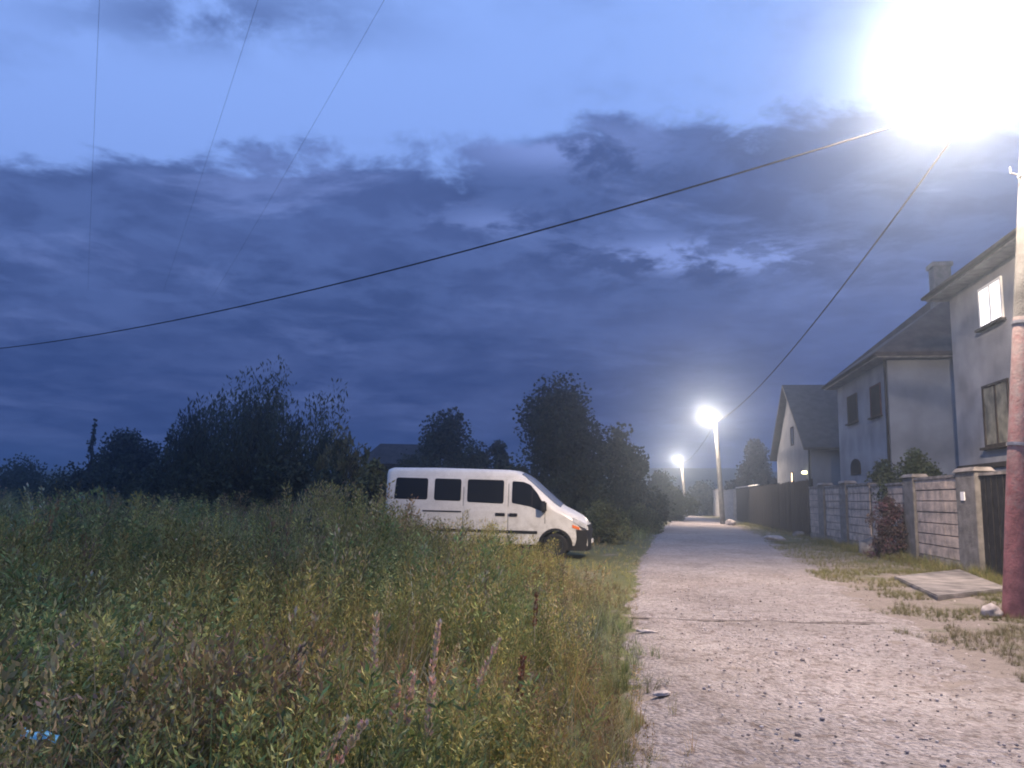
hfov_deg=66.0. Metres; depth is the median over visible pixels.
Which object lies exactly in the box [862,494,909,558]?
wall shrub
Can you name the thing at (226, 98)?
overhead cable
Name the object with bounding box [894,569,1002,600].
concrete slab
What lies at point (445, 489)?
window
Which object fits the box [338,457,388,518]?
shrub
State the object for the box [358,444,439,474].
barn
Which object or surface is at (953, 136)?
overhead cable
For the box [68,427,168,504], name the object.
bushy tree
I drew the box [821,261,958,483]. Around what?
blue grey house
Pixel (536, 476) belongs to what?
thicket bush
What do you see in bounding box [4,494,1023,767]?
ground
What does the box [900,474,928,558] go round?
wall pillar
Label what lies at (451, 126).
sky
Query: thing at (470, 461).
thicket bush
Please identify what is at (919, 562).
verge grass
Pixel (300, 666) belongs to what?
dry stalk
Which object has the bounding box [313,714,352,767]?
dry stalk
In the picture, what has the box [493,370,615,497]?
tree
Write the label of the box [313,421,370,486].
young tree
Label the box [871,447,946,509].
wall shrub
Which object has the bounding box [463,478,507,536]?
sliding door
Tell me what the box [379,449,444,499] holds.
thicket bush
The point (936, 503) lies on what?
garden wall
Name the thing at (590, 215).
overhead cable
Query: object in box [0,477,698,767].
weeds
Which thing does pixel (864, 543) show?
rock
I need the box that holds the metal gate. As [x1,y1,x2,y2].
[978,471,1005,577]
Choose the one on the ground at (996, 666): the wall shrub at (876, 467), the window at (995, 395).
the wall shrub at (876, 467)
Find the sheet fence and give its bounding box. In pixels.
[736,479,812,535]
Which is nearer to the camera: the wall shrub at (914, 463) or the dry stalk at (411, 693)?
the dry stalk at (411, 693)
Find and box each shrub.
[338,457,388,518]
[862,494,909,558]
[864,458,896,483]
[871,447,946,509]
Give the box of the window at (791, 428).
[790,426,793,445]
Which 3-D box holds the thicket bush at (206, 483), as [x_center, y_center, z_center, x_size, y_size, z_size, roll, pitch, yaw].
[-13.692,4.899,37.502,5.165,3.860,6.377,1,-8,0]
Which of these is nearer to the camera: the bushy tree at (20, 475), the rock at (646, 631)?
the rock at (646, 631)
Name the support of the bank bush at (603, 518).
on the ground at (996, 666)
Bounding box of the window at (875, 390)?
[867,382,882,419]
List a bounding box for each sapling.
[82,418,97,502]
[160,423,174,465]
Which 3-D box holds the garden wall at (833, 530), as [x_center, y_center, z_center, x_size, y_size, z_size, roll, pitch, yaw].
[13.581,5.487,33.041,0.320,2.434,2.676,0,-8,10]
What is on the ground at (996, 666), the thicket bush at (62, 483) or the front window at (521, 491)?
the thicket bush at (62, 483)
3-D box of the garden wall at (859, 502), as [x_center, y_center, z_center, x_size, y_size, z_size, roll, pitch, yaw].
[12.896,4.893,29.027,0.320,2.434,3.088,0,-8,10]
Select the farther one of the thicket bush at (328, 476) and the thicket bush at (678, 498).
the thicket bush at (678, 498)
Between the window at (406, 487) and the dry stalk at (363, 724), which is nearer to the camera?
the dry stalk at (363, 724)
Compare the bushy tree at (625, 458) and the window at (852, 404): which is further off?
the bushy tree at (625, 458)
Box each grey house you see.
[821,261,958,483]
[921,227,1016,471]
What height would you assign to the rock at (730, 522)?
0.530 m
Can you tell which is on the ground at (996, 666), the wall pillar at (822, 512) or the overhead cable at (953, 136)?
the wall pillar at (822, 512)
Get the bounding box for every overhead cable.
[0,85,1022,348]
[88,0,99,274]
[190,1,257,209]
[215,1,383,291]
[715,76,997,422]
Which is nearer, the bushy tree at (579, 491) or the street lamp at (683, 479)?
the bushy tree at (579, 491)
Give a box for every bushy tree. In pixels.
[0,452,70,499]
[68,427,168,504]
[397,406,496,469]
[487,439,515,469]
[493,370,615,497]
[554,461,610,519]
[597,422,656,513]
[644,469,692,502]
[686,480,716,515]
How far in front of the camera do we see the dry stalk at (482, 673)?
4.61 m
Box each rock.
[636,629,657,632]
[652,690,670,695]
[725,519,735,525]
[763,535,785,539]
[792,531,803,535]
[859,537,883,554]
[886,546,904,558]
[981,603,1003,616]
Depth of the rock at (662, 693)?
6.54 m
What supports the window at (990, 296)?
in the grey house at (977, 292)
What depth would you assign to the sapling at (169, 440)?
43.87 m
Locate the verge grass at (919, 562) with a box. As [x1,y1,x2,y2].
[730,520,1023,681]
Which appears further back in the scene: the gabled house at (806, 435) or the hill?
the hill
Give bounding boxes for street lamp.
[676,457,687,515]
[705,413,725,523]
[934,42,1023,618]
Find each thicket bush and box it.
[14,461,131,504]
[109,451,193,512]
[150,449,272,517]
[232,449,317,514]
[279,465,358,516]
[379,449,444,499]
[437,435,495,468]
[500,459,548,480]
[605,471,675,530]
[649,483,701,520]
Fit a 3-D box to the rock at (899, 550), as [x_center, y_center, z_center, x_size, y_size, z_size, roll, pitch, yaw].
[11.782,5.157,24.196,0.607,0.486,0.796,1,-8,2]
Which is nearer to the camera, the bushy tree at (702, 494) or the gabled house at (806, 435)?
the gabled house at (806, 435)
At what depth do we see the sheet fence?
47.05 m
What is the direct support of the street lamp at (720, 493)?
on the ground at (996, 666)
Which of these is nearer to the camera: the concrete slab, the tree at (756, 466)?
the concrete slab
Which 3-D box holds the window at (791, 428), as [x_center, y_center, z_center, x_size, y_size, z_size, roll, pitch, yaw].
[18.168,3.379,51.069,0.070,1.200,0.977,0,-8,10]
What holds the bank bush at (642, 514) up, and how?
on the ground at (996, 666)
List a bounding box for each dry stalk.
[295,641,305,760]
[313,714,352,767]
[329,718,368,767]
[370,610,379,748]
[387,679,402,761]
[402,669,417,754]
[423,618,441,751]
[423,673,435,761]
[474,637,501,719]
[516,654,526,759]
[532,592,538,664]
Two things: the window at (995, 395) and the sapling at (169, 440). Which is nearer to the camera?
the window at (995, 395)
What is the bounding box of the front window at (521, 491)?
[512,481,541,510]
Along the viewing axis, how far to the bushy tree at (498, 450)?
53.56 m
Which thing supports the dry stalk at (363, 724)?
on the ground at (996, 666)
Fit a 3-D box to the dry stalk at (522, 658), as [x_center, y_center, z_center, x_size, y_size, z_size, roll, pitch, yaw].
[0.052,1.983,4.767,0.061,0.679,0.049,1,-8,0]
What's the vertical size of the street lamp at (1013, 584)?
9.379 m
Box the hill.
[0,468,776,506]
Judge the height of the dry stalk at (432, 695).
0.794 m
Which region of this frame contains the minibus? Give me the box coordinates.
[386,468,592,557]
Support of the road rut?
on the road
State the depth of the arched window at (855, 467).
35.34 m
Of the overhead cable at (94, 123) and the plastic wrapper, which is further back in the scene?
the overhead cable at (94, 123)
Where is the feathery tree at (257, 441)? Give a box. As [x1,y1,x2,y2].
[147,354,349,510]
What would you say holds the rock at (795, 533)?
on the ground at (996, 666)
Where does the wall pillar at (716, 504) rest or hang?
on the ground at (996, 666)
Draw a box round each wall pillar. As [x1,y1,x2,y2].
[712,489,724,516]
[723,489,736,519]
[817,483,832,540]
[837,481,856,543]
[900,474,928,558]
[952,467,994,572]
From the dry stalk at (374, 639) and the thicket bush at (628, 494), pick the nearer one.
the dry stalk at (374, 639)
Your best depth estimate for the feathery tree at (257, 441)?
37.49 m
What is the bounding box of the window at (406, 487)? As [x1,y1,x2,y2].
[394,477,427,499]
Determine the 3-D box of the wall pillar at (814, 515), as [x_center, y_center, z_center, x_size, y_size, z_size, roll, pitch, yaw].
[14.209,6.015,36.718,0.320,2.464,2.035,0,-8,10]
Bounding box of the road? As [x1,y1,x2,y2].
[608,515,1023,767]
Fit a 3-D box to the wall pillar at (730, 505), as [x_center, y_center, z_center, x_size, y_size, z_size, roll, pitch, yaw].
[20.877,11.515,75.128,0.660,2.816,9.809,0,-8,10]
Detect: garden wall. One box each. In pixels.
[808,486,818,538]
[824,485,840,543]
[846,483,875,545]
[870,482,905,553]
[913,474,959,568]
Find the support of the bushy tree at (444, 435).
on the ground at (996, 666)
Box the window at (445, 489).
[434,478,461,500]
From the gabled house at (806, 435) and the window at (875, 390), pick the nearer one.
the window at (875, 390)
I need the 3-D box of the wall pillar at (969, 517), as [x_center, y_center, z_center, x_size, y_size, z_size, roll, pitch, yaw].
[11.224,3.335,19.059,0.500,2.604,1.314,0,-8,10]
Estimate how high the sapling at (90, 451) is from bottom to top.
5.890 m
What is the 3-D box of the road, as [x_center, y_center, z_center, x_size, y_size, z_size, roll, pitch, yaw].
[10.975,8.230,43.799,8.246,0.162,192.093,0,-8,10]
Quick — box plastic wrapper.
[23,728,59,742]
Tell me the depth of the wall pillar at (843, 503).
30.92 m
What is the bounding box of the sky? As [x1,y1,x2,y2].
[0,0,1023,475]
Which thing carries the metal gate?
attached to the wall pillar at (969, 517)
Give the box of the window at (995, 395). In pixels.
[980,378,1009,450]
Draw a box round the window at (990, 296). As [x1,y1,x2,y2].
[974,276,1006,332]
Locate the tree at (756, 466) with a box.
[724,438,777,489]
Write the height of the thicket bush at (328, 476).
2.968 m
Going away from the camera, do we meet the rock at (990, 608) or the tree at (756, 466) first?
the rock at (990, 608)
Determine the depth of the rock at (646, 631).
9.65 m
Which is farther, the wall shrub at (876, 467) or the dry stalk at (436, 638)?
the wall shrub at (876, 467)
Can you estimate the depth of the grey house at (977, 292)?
21.79 m
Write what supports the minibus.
on the ground at (996, 666)
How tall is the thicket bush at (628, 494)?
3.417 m
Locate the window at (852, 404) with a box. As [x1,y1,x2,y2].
[845,392,858,425]
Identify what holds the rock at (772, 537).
on the ground at (996, 666)
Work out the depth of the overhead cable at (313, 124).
19.25 m
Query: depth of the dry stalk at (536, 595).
6.79 m
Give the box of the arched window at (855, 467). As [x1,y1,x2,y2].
[850,459,860,474]
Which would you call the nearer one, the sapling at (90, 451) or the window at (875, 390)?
the window at (875, 390)
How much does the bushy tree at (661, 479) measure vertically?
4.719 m
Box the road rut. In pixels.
[629,617,884,623]
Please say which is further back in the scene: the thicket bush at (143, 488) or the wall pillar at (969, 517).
the thicket bush at (143, 488)
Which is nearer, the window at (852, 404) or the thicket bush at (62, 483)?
the window at (852, 404)
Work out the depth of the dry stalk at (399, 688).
3.72 m
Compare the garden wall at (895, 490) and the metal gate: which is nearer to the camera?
the metal gate
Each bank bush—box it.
[584,498,632,544]
[619,501,663,533]
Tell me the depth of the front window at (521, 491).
21.67 m
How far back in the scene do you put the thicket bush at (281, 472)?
35.60 m
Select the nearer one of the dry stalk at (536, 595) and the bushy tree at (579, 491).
the dry stalk at (536, 595)
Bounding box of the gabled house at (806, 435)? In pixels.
[770,385,840,527]

